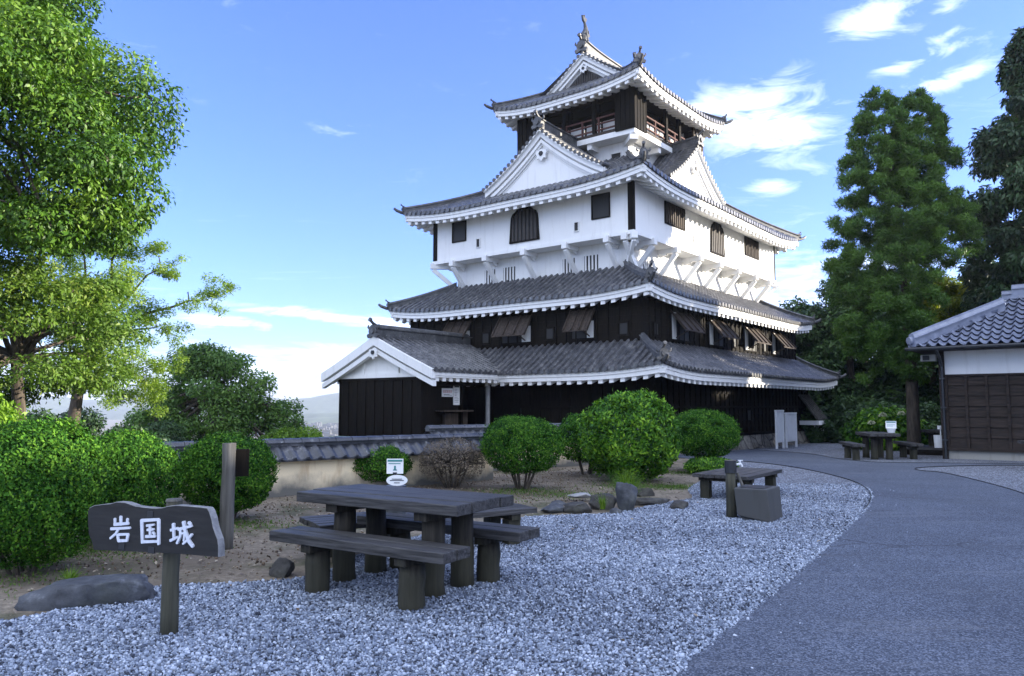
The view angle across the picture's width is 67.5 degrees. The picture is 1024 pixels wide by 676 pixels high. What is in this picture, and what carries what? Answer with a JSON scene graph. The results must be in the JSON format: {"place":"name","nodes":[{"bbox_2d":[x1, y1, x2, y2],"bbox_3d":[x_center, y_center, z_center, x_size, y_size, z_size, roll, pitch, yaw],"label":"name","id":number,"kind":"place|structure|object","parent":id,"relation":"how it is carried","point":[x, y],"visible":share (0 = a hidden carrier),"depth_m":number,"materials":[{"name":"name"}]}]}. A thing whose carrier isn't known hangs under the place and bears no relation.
{"place":"outdoors","nodes":[
{"label":"outdoors","id":0,"kind":"place"},
{"bbox_2d":[26,395,149,415],"bbox_3d":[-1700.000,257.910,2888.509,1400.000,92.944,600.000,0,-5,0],"label":"hills","id":1,"kind":"structure","parent":0,"point":[55,407],"depth_m":2737.28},
{"bbox_2d":[82,393,338,419],"bbox_3d":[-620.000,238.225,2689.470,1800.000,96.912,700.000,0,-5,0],"label":"hills","id":2,"kind":"structure","parent":0,"point":[328,403],"depth_m":2466.04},
{"bbox_2d":[288,413,338,425],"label":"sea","id":3,"kind":"structure","parent":0,"point":[323,418],"depth_m":1702.86,"materials":[{"name":"liquid"}]},
{"bbox_2d":[0,419,698,619],"bbox_3d":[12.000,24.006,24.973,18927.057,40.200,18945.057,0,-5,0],"label":"ground","id":4,"kind":"structure","parent":0,"point":[191,565],"depth_m":8.70,"materials":[{"name":"soil"}]},
{"bbox_2d":[0,393,28,471],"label":"sunlit shrub","id":5,"kind":"object","parent":4,"relation":"on","point":[5,413],"visible":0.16,"depth_m":9.80,"materials":[{"name":"green plant"}]},
{"bbox_2d":[0,412,115,575],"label":"round bush","id":6,"kind":"object","parent":4,"relation":"on","point":[32,454],"visible":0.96,"depth_m":7.12,"materials":[{"name":"green plant"}]},
{"bbox_2d":[27,406,107,437],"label":"bush","id":7,"kind":"object","parent":4,"relation":"on","point":[93,421],"visible":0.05,"depth_m":21.11,"materials":[{"name":"green plant"}]},
{"bbox_2d":[49,567,86,578],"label":"grass tuft","id":8,"kind":"object","parent":4,"relation":"on","point":[70,574],"visible":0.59,"depth_m":6.96,"materials":[{"name":"green plant"}]},
{"bbox_2d":[0,247,154,421],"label":"yellow green tree","id":9,"kind":"object","parent":4,"relation":"on","point":[84,300],"visible":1,"depth_m":13.93,"materials":[{"name":"green plant"}]},
{"bbox_2d":[14,574,156,610],"bbox_3d":[-3.450,2.127,6.260,1.030,0.344,0.403,2,-5,-20],"label":"rock","id":10,"kind":"object","parent":4,"relation":"on","point":[91,591],"visible":0.69,"depth_m":6.13,"materials":[{"name":"stone"}]},
{"bbox_2d":[0,0,189,265],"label":"broadleaf tree","id":11,"kind":"object","parent":4,"relation":"on","point":[52,78],"visible":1,"depth_m":11.82,"materials":[{"name":"green plant"}]},
{"bbox_2d":[3,213,240,437],"bbox_3d":[-9.979,0.915,19.170,5.941,8.980,2.765,-1,-5,15],"label":"feathery tree","id":12,"kind":"object","parent":4,"relation":"on","point":[146,386],"visible":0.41,"depth_m":19.38,"materials":[{"name":"green plant"}]},
{"bbox_2d":[60,426,187,531],"bbox_3d":[-4.611,1.753,9.027,1.405,1.428,1.440,0,-5,0],"label":"round bush","id":13,"kind":"object","parent":4,"relation":"on","point":[140,472],"visible":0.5,"depth_m":8.73,"materials":[{"name":"green plant"}]},
{"bbox_2d":[102,422,175,441],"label":"bush","id":14,"kind":"object","parent":4,"relation":"on","point":[127,426],"visible":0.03,"depth_m":18.84,"materials":[{"name":"green plant"}]},
{"bbox_2d":[143,419,187,441],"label":"bush","id":15,"kind":"object","parent":4,"relation":"on","point":[173,432],"visible":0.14,"depth_m":25.11,"materials":[{"name":"green plant"}]},
{"bbox_2d":[121,338,307,440],"bbox_3d":[-11.152,3.473,28.230,7.604,6.881,4.073,0,-5,0],"label":"evergreen tree","id":16,"kind":"object","parent":4,"relation":"on","point":[215,401],"visible":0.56,"depth_m":27.81,"materials":[{"name":"green plant"}]},
{"bbox_2d":[178,429,279,520],"bbox_3d":[-4.019,1.960,10.829,1.421,1.332,1.415,0,-5,0],"label":"round bush","id":17,"kind":"object","parent":4,"relation":"on","point":[202,461],"visible":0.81,"depth_m":10.46,"materials":[{"name":"green plant"}]},
{"bbox_2d":[220,443,249,549],"bbox_3d":[-3.154,1.837,8.694,0.300,1.283,0.158,2,-5,-18],"label":"wooden stake","id":18,"kind":"object","parent":4,"relation":"on","point":[235,462],"visible":0.91,"depth_m":8.64,"materials":[{"name":"grey wood"}]},
{"bbox_2d":[43,433,493,511],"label":"garden wall","id":19,"kind":"structure","parent":4,"relation":"on","point":[305,464],"depth_m":14.32,"materials":[{"name":"beige paint"}]},
{"bbox_2d":[269,557,294,577],"bbox_3d":[-2.188,2.195,7.256,0.231,0.239,0.202,0,-5,0],"label":"rock","id":20,"kind":"object","parent":4,"relation":"on","point":[282,567],"visible":0.81,"depth_m":7.20,"materials":[{"name":"stone"}]},
{"bbox_2d":[250,422,337,436],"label":"distant town","id":21,"kind":"object","parent":4,"relation":"on","point":[330,429],"visible":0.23,"depth_m":1236.89},
{"bbox_2d":[262,425,334,438],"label":"lime shrub","id":22,"kind":"object","parent":4,"relation":"on","point":[302,433],"visible":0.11,"depth_m":26.95,"materials":[{"name":"green plant"}]},
{"bbox_2d":[0,468,657,592],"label":"pebbles","id":23,"kind":"object","parent":4,"relation":"on","point":[212,569],"visible":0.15,"depth_m":11.59,"materials":[{"name":"stone"}]},
{"bbox_2d":[0,470,696,599],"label":"weeds","id":24,"kind":"object","parent":4,"relation":"on","point":[91,551],"visible":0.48,"depth_m":10.71,"materials":[{"name":"green plant"}]},
{"bbox_2d":[353,444,413,482],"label":"round bush","id":25,"kind":"object","parent":4,"relation":"on","point":[379,467],"visible":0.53,"depth_m":14.63,"materials":[{"name":"green plant"}]},
{"bbox_2d":[3,468,848,654],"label":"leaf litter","id":26,"kind":"object","parent":4,"relation":"on","point":[92,559],"visible":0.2,"depth_m":9.65,"materials":[{"name":"plant"}]},
{"bbox_2d":[416,436,485,487],"bbox_3d":[-1.192,2.477,15.160,1.400,1.075,1.441,0,-5,0],"label":"withered bush","id":27,"kind":"object","parent":4,"relation":"on","point":[444,459],"visible":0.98,"depth_m":14.92,"materials":[{"name":"brown plant"}]},
{"bbox_2d":[0,458,916,675],"bbox_3d":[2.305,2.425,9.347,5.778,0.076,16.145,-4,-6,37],"label":"gravel","id":28,"kind":"structure","parent":4,"relation":"on","point":[771,573],"depth_m":5.89,"materials":[{"name":"gravel"}]},
{"bbox_2d":[88,498,224,635],"bbox_3d":[-2.508,1.669,5.437,1.310,1.042,0.202,-2,-6,25],"label":"name sign","id":29,"kind":"object","parent":28,"relation":"on","point":[173,529],"visible":0.99,"depth_m":5.37,"materials":[{"name":"brown wood"}]},
{"bbox_2d":[269,526,469,611],"bbox_3d":[-1.236,1.947,6.370,1.943,0.558,0.348,-3,-6,33],"label":"bench","id":30,"kind":"object","parent":28,"relation":"on","point":[411,557],"visible":0.94,"depth_m":6.18,"materials":[{"name":"grey wood"}]},
{"bbox_2d":[386,459,407,536],"bbox_3d":[-1.249,1.829,8.321,0.238,1.030,0.216,0,-5,0],"label":"sign","id":31,"kind":"object","parent":28,"relation":"on","point":[394,467],"visible":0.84,"depth_m":8.30,"materials":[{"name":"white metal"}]},
{"bbox_2d":[297,484,513,597],"bbox_3d":[-1.000,1.847,6.964,1.881,0.871,0.868,-3,-6,33],"label":"picnic table","id":32,"kind":"object","parent":28,"relation":"on","point":[431,509],"visible":0.89,"depth_m":6.79,"materials":[{"name":"grey wood"}]},
{"bbox_2d":[299,503,536,563],"bbox_3d":[-0.991,2.181,8.560,2.600,0.472,0.708,3,-6,-32],"label":"platform bench","id":33,"kind":"object","parent":28,"relation":"on","point":[511,514],"visible":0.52,"depth_m":8.68,"materials":[{"name":"grey wood"}]},
{"bbox_2d":[357,512,539,582],"bbox_3d":[-0.656,2.031,7.316,1.943,0.558,0.348,-3,-6,33],"label":"bench","id":34,"kind":"object","parent":28,"relation":"on","point":[489,537],"visible":0.7,"depth_m":6.96,"materials":[{"name":"grey wood"}]},
{"bbox_2d":[609,508,622,513],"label":"rock","id":35,"kind":"object","parent":28,"relation":"on","point":[615,510],"visible":0.68,"depth_m":11.41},
{"bbox_2d":[615,482,637,510],"bbox_3d":[1.776,2.469,11.779,0.342,0.503,0.291,1,-5,-10],"label":"rock","id":36,"kind":"object","parent":28,"relation":"on","point":[626,495],"visible":0.87,"depth_m":11.71,"materials":[{"name":"stone"}]},
{"bbox_2d":[669,500,688,508],"bbox_3d":[2.615,2.618,12.011,0.248,0.150,0.328,-3,-6,34],"label":"rock","id":37,"kind":"object","parent":28,"relation":"on","point":[681,504],"visible":0.88,"depth_m":11.94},
{"bbox_2d":[724,460,743,517],"bbox_3d":[3.208,2.199,11.049,0.265,0.877,0.170,0,-5,0],"label":"tap post","id":38,"kind":"object","parent":28,"relation":"on","point":[731,473],"visible":0.94,"depth_m":11.00,"materials":[{"name":"grey wood"}]},
{"bbox_2d":[692,467,781,498],"bbox_3d":[4.049,2.625,13.670,0.988,0.492,1.850,-4,-6,35],"label":"platform bench","id":39,"kind":"object","parent":28,"relation":"on","point":[748,476],"visible":0.6,"depth_m":13.30,"materials":[{"name":"grey wood"}]},
{"bbox_2d":[734,484,782,521],"bbox_3d":[3.505,2.372,10.909,0.528,0.506,0.590,-3,-6,33],"label":"water basin","id":40,"kind":"object","parent":28,"relation":"on","point":[760,502],"visible":0.81,"depth_m":10.70,"materials":[{"name":"stone"}]},
{"bbox_2d":[477,414,565,489],"bbox_3d":[0.180,2.223,14.867,1.735,1.527,1.695,0,-5,0],"label":"round bush","id":41,"kind":"object","parent":4,"relation":"on","point":[531,436],"visible":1,"depth_m":14.39,"materials":[{"name":"green plant"}]},
{"bbox_2d":[424,423,637,470],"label":"garden wall","id":42,"kind":"structure","parent":4,"relation":"on","point":[463,428],"depth_m":18.69,"materials":[{"name":"beige paint"}]},
{"bbox_2d":[540,502,563,513],"bbox_3d":[0.602,2.584,11.567,0.279,0.184,0.395,-5,-7,42],"label":"rock","id":43,"kind":"object","parent":4,"relation":"on","point":[554,507],"visible":0.94,"depth_m":11.50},
{"bbox_2d":[551,500,565,505],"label":"rock","id":44,"kind":"object","parent":4,"relation":"on","point":[559,502],"visible":0.46,"depth_m":12.37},
{"bbox_2d":[563,501,591,513],"bbox_3d":[0.996,2.598,11.556,0.422,0.267,0.352,-2,-5,20],"label":"rock","id":45,"kind":"object","parent":4,"relation":"on","point":[579,507],"visible":0.8,"depth_m":11.45,"materials":[{"name":"stone"}]},
{"bbox_2d":[567,492,590,497],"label":"rock","id":46,"kind":"object","parent":4,"relation":"on","point":[581,495],"visible":0.98,"depth_m":12.86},
{"bbox_2d":[556,411,606,474],"bbox_3d":[1.747,2.494,18.044,1.530,1.540,1.545,0,-5,0],"label":"round bush","id":47,"kind":"object","parent":4,"relation":"on","point":[570,428],"visible":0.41,"depth_m":17.69,"materials":[{"name":"green plant"}]},
{"bbox_2d":[321,15,846,453],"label":"castle","id":48,"kind":"structure","parent":4,"relation":"on","point":[599,237],"depth_m":30.14,"materials":[{"name":"paint"}]},
{"bbox_2d":[442,388,452,396],"bbox_3d":[-2.295,1.937,27.208,0.030,0.300,0.560,-4,-6,38],"label":"notice","id":49,"kind":"object","parent":48,"relation":"attached to","point":[447,392],"visible":1,"depth_m":27.20,"materials":[{"name":"white paper"}]},
{"bbox_2d":[453,386,459,404],"bbox_3d":[-1.993,2.047,27.548,0.030,0.720,0.340,-4,-6,38],"label":"notice","id":50,"kind":"object","parent":48,"relation":"attached to","point":[456,395],"visible":0.95,"depth_m":27.53,"materials":[{"name":"white paper"}]},
{"bbox_2d":[452,220,466,242],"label":"window","id":51,"kind":"structure","parent":48,"relation":"in","point":[458,228],"depth_m":32.76,"materials":[{"name":"black wood"}]},
{"bbox_2d":[466,322,471,344],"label":"window","id":52,"kind":"structure","parent":48,"relation":"in","point":[469,330],"depth_m":31.02,"materials":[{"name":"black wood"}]},
{"bbox_2d":[476,238,480,247],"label":"window","id":53,"kind":"structure","parent":48,"relation":"in","point":[478,241],"depth_m":32.02,"materials":[{"name":"white paint"}]},
{"bbox_2d":[485,269,494,283],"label":"barred window","id":54,"kind":"structure","parent":48,"relation":"in","point":[488,279],"depth_m":32.51,"materials":[{"name":"white paint"}]},
{"bbox_2d":[503,266,514,281],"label":"barred window","id":55,"kind":"structure","parent":48,"relation":"in","point":[509,272],"depth_m":31.82,"materials":[{"name":"white paint"}]},
{"bbox_2d":[500,319,531,344],"bbox_3d":[0.150,-0.272,29.573,1.519,1.000,0.120,-4,-6,38],"label":"window","id":56,"kind":"structure","parent":48,"relation":"in","point":[528,335],"depth_m":29.39,"materials":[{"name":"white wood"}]},
{"bbox_2d":[509,207,539,243],"bbox_3d":[0.494,-4.640,30.581,1.500,1.620,0.090,-4,-6,38],"label":"bell window","id":57,"kind":"structure","parent":48,"relation":"in","point":[524,223],"depth_m":30.54,"materials":[{"name":"black wood"}]},
{"bbox_2d":[563,258,574,273],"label":"barred window","id":58,"kind":"structure","parent":48,"relation":"in","point":[566,267],"depth_m":30.03,"materials":[{"name":"white paint"}]},
{"bbox_2d":[573,221,578,231],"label":"window","id":59,"kind":"structure","parent":48,"relation":"in","point":[576,224],"depth_m":28.99,"materials":[{"name":"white paint"}]},
{"bbox_2d":[570,312,595,339],"bbox_3d":[2.548,-0.441,27.680,1.046,1.000,0.120,-4,-6,38],"label":"window","id":60,"kind":"structure","parent":48,"relation":"in","point":[592,327],"depth_m":27.43,"materials":[{"name":"white wood"}]},
{"bbox_2d":[584,254,597,270],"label":"barred window","id":61,"kind":"structure","parent":48,"relation":"in","point":[591,261],"depth_m":29.36,"materials":[{"name":"white paint"}]},
{"bbox_2d":[591,192,609,219],"bbox_3d":[3.288,-4.881,28.382,0.800,0.930,0.080,-4,-6,38],"label":"window","id":62,"kind":"structure","parent":48,"relation":"in","point":[600,203],"depth_m":28.38,"materials":[{"name":"black wood"}]},
{"bbox_2d":[611,151,621,158],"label":"window","id":63,"kind":"structure","parent":48,"relation":"in","point":[618,154],"depth_m":33.17,"materials":[{"name":"white paint"}]},
{"bbox_2d":[643,257,649,268],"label":"barred window","id":64,"kind":"structure","parent":48,"relation":"in","point":[647,262],"depth_m":29.65,"materials":[{"name":"white paint"}]},
{"bbox_2d":[664,201,685,230],"bbox_3d":[6.386,-4.785,30.086,0.080,0.880,1.720,-4,-6,38],"label":"window","id":65,"kind":"structure","parent":48,"relation":"in","point":[674,215],"depth_m":30.03,"materials":[{"name":"black wood"}]},
{"bbox_2d":[670,312,690,342],"bbox_3d":[6.253,-0.378,28.387,0.120,1.020,1.562,-4,-6,38],"label":"window","id":66,"kind":"structure","parent":48,"relation":"in","point":[674,330],"depth_m":28.16,"materials":[{"name":"white wood"}]},
{"bbox_2d":[691,272,696,284],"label":"barred window","id":67,"kind":"structure","parent":48,"relation":"in","point":[694,278],"depth_m":32.89,"materials":[{"name":"white paint"}]},
{"bbox_2d":[707,320,724,347],"bbox_3d":[8.269,-0.152,30.929,0.120,1.020,1.562,-4,-6,38],"label":"window","id":68,"kind":"structure","parent":48,"relation":"in","point":[710,327],"depth_m":30.49,"materials":[{"name":"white wood"}]},
{"bbox_2d":[710,222,724,256],"bbox_3d":[8.888,-4.428,33.210,0.090,1.663,1.450,-4,-6,38],"label":"bell window","id":69,"kind":"structure","parent":48,"relation":"in","point":[717,245],"depth_m":33.14,"materials":[{"name":"black wood"}]},
{"bbox_2d":[729,285,733,294],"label":"barred window","id":70,"kind":"structure","parent":48,"relation":"in","point":[731,291],"depth_m":36.06,"materials":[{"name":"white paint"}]},
{"bbox_2d":[744,328,757,352],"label":"window","id":71,"kind":"structure","parent":48,"relation":"in","point":[747,336],"depth_m":33.64,"materials":[{"name":"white wood"}]},
{"bbox_2d":[744,236,758,259],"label":"window","id":72,"kind":"structure","parent":48,"relation":"in","point":[751,247],"depth_m":36.28,"materials":[{"name":"black wood"}]},
{"bbox_2d":[771,333,783,356],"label":"window","id":73,"kind":"structure","parent":48,"relation":"in","point":[774,348],"depth_m":36.21,"materials":[{"name":"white wood"}]},
{"bbox_2d":[588,493,616,509],"bbox_3d":[1.410,2.596,11.978,0.448,0.354,0.331,0,-5,0],"label":"rock","id":74,"kind":"object","parent":4,"relation":"on","point":[594,503],"visible":0.76,"depth_m":11.86,"materials":[{"name":"stone"}]},
{"bbox_2d":[595,493,610,508],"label":"fern","id":75,"kind":"object","parent":4,"relation":"on","point":[602,504],"visible":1,"depth_m":11.65,"materials":[{"name":"green plant"}]},
{"bbox_2d":[602,466,649,492],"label":"grass tuft","id":76,"kind":"object","parent":4,"relation":"on","point":[628,478],"visible":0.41,"depth_m":12.86,"materials":[{"name":"green plant"}]},
{"bbox_2d":[576,387,685,481],"bbox_3d":[2.518,2.086,16.446,2.289,2.098,2.266,0,-5,0],"label":"tall bush","id":77,"kind":"object","parent":4,"relation":"on","point":[611,432],"visible":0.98,"depth_m":15.78,"materials":[{"name":"green plant"}]},
{"bbox_2d":[637,488,654,496],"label":"rock","id":78,"kind":"object","parent":4,"relation":"on","point":[646,493],"visible":0.66,"depth_m":13.62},
{"bbox_2d":[635,498,669,505],"bbox_3d":[2.290,2.682,12.519,0.764,0.164,0.264,3,-6,-30],"label":"rock","id":79,"kind":"object","parent":4,"relation":"on","point":[645,501],"visible":0.72,"depth_m":12.39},
{"bbox_2d":[675,408,743,457],"bbox_3d":[4.789,2.547,19.132,1.943,1.640,1.914,0,-5,0],"label":"round bush","id":80,"kind":"object","parent":4,"relation":"on","point":[708,432],"visible":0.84,"depth_m":18.57,"materials":[{"name":"green plant"}]},
{"bbox_2d":[683,456,738,472],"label":"shrub","id":81,"kind":"object","parent":4,"relation":"on","point":[699,464],"visible":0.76,"depth_m":17.94,"materials":[{"name":"green plant"}]},
{"bbox_2d":[796,341,807,356],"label":"woodland tree","id":82,"kind":"object","parent":4,"relation":"on","point":[801,348],"visible":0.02,"depth_m":48.50,"materials":[{"name":"green plant"}]},
{"bbox_2d":[778,295,847,422],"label":"woodland tree","id":83,"kind":"object","parent":4,"relation":"on","point":[818,400],"visible":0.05,"depth_m":45.38,"materials":[{"name":"green plant"}]},
{"bbox_2d":[793,268,905,428],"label":"woodland tree","id":84,"kind":"object","parent":4,"relation":"on","point":[852,395],"visible":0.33,"depth_m":43.14,"materials":[{"name":"green plant"}]},
{"bbox_2d":[839,312,881,389],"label":"woodland tree","id":85,"kind":"object","parent":4,"relation":"on","point":[868,363],"visible":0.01,"depth_m":46.72,"materials":[{"name":"green plant"}]},
{"bbox_2d":[864,265,955,420],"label":"woodland tree","id":86,"kind":"object","parent":4,"relation":"on","point":[928,392],"visible":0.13,"depth_m":42.46,"materials":[{"name":"green plant"}]},
{"bbox_2d":[921,429,941,445],"bbox_3d":[15.300,3.698,27.079,1.410,0.914,0.868,2,-5,-20],"label":"picnic table","id":87,"kind":"object","parent":4,"relation":"on","point":[930,433],"visible":0.27,"depth_m":27.08,"materials":[{"name":"grey wood"}]},
{"bbox_2d":[916,466,1023,492],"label":"gravel island","id":88,"kind":"structure","parent":4,"relation":"on","point":[1011,477],"depth_m":18.19,"materials":[{"name":"gravel"}]},
{"bbox_2d":[915,465,1023,493],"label":"path edging","id":89,"kind":"object","parent":88,"relation":"on","point":[971,478],"visible":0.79,"depth_m":19.88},
{"bbox_2d":[924,259,1022,425],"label":"woodland tree","id":90,"kind":"object","parent":4,"relation":"on","point":[939,418],"depth_m":40.61,"materials":[{"name":"green plant"}]},
{"bbox_2d":[0,0,1023,399],"label":"sky","id":91,"kind":"structure","parent":0,"point":[308,122],"materials":[{"name":"blue"}]},
{"bbox_2d":[672,449,1023,675],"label":"path","id":92,"kind":"structure","parent":0,"point":[936,588],"depth_m":6.52,"materials":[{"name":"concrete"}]},
{"bbox_2d":[678,457,870,508],"bbox_3d":[6.318,3.213,17.997,2.243,0.067,12.388,0,-5,0],"label":"path edging","id":93,"kind":"object","parent":92,"relation":"on","point":[811,470],"visible":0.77,"depth_m":18.53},
{"bbox_2d":[751,449,1023,463],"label":"path edging","id":94,"kind":"object","parent":92,"relation":"on","point":[897,462],"visible":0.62,"depth_m":21.66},
{"bbox_2d":[757,442,1023,462],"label":"gravel court","id":95,"kind":"object","parent":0,"point":[830,449],"visible":0.27,"depth_m":26.56,"materials":[{"name":"gravel"}]},
{"bbox_2d":[774,410,784,448],"bbox_3d":[11.193,3.818,32.027,0.100,1.610,0.900,-4,-6,38],"label":"sign board","id":96,"kind":"object","parent":95,"relation":"on","point":[779,427],"visible":0.98,"depth_m":31.98,"materials":[{"name":"white paint"}]},
{"bbox_2d":[784,412,797,447],"bbox_3d":[12.062,3.978,33.114,0.100,1.510,1.350,-4,-6,38],"label":"sign board","id":97,"kind":"object","parent":95,"relation":"on","point":[790,426],"visible":0.97,"depth_m":33.06,"materials":[{"name":"white paint"}]},
{"bbox_2d":[799,406,855,442],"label":"shrub","id":98,"kind":"object","parent":95,"relation":"on","point":[829,433],"visible":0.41,"depth_m":37.35,"materials":[{"name":"green plant"}]},
{"bbox_2d":[839,441,864,459],"bbox_3d":[10.501,3.516,23.686,0.348,0.558,1.943,-1,-5,11],"label":"bench","id":99,"kind":"object","parent":95,"relation":"on","point":[854,452],"visible":0.94,"depth_m":23.19,"materials":[{"name":"grey wood"}]},
{"bbox_2d":[855,432,900,459],"bbox_3d":[11.400,3.385,23.895,0.868,0.871,1.881,-1,-5,11],"label":"picnic table","id":100,"kind":"object","parent":95,"relation":"on","point":[877,449],"visible":0.94,"depth_m":23.36,"materials":[{"name":"grey wood"}]},
{"bbox_2d":[885,421,896,432],"bbox_3d":[11.750,2.755,23.749,0.251,0.360,0.251,3,-6,-29],"label":"placard stand","id":101,"kind":"object","parent":100,"relation":"on","point":[891,425],"visible":1,"depth_m":23.73,"materials":[{"name":"white paint"}]},
{"bbox_2d":[839,404,929,450],"bbox_3d":[15.055,3.863,30.822,3.506,2.456,2.855,-2,-6,23],"label":"hydrangea","id":102,"kind":"object","parent":95,"relation":"on","point":[870,419],"visible":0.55,"depth_m":30.23,"materials":[{"name":"green plant"}]},
{"bbox_2d":[854,400,940,428],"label":"shrub","id":103,"kind":"object","parent":95,"relation":"on","point":[927,414],"visible":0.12,"depth_m":35.61,"materials":[{"name":"green plant"}]},
{"bbox_2d":[820,85,988,443],"bbox_3d":[13.897,-2.385,27.330,5.627,13.496,4.433,0,-5,0],"label":"cedar","id":104,"kind":"object","parent":95,"relation":"on","point":[907,244],"visible":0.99,"depth_m":26.62,"materials":[{"name":"green plant"}]},
{"bbox_2d":[893,441,923,458],"bbox_3d":[12.451,3.558,24.084,0.348,0.558,1.943,-1,-5,11],"label":"bench","id":105,"kind":"object","parent":95,"relation":"on","point":[913,446],"visible":0.92,"depth_m":23.59,"materials":[{"name":"grey wood"}]},
{"bbox_2d":[906,445,942,455],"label":"bench","id":106,"kind":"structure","parent":95,"relation":"on","point":[927,450],"depth_m":26.02,"materials":[{"name":"grey wood"}]},
{"bbox_2d":[933,426,941,447],"bbox_3d":[14.450,3.337,25.906,0.359,0.740,0.357,0,-5,0],"label":"bin","id":107,"kind":"object","parent":95,"relation":"on","point":[937,441],"visible":0.69,"depth_m":25.79,"materials":[{"name":"white paint"}]},
{"bbox_2d":[921,275,984,339],"bbox_3d":[18.012,1.054,30.960,4.164,7.396,3.069,0,-5,0],"label":"maple","id":108,"kind":"object","parent":95,"relation":"on","point":[953,289],"visible":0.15,"depth_m":30.67,"materials":[{"name":"green plant"}]},
{"bbox_2d":[905,284,1023,460],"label":"house","id":109,"kind":"structure","parent":95,"relation":"on","point":[981,385],"depth_m":23.36,"materials":[{"name":"brown paint"}]},
{"bbox_2d":[951,23,1023,342],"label":"hinoki cypress","id":110,"kind":"object","parent":95,"relation":"on","point":[998,147],"visible":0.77,"depth_m":27.34,"materials":[{"name":"green plant"}]}
]}

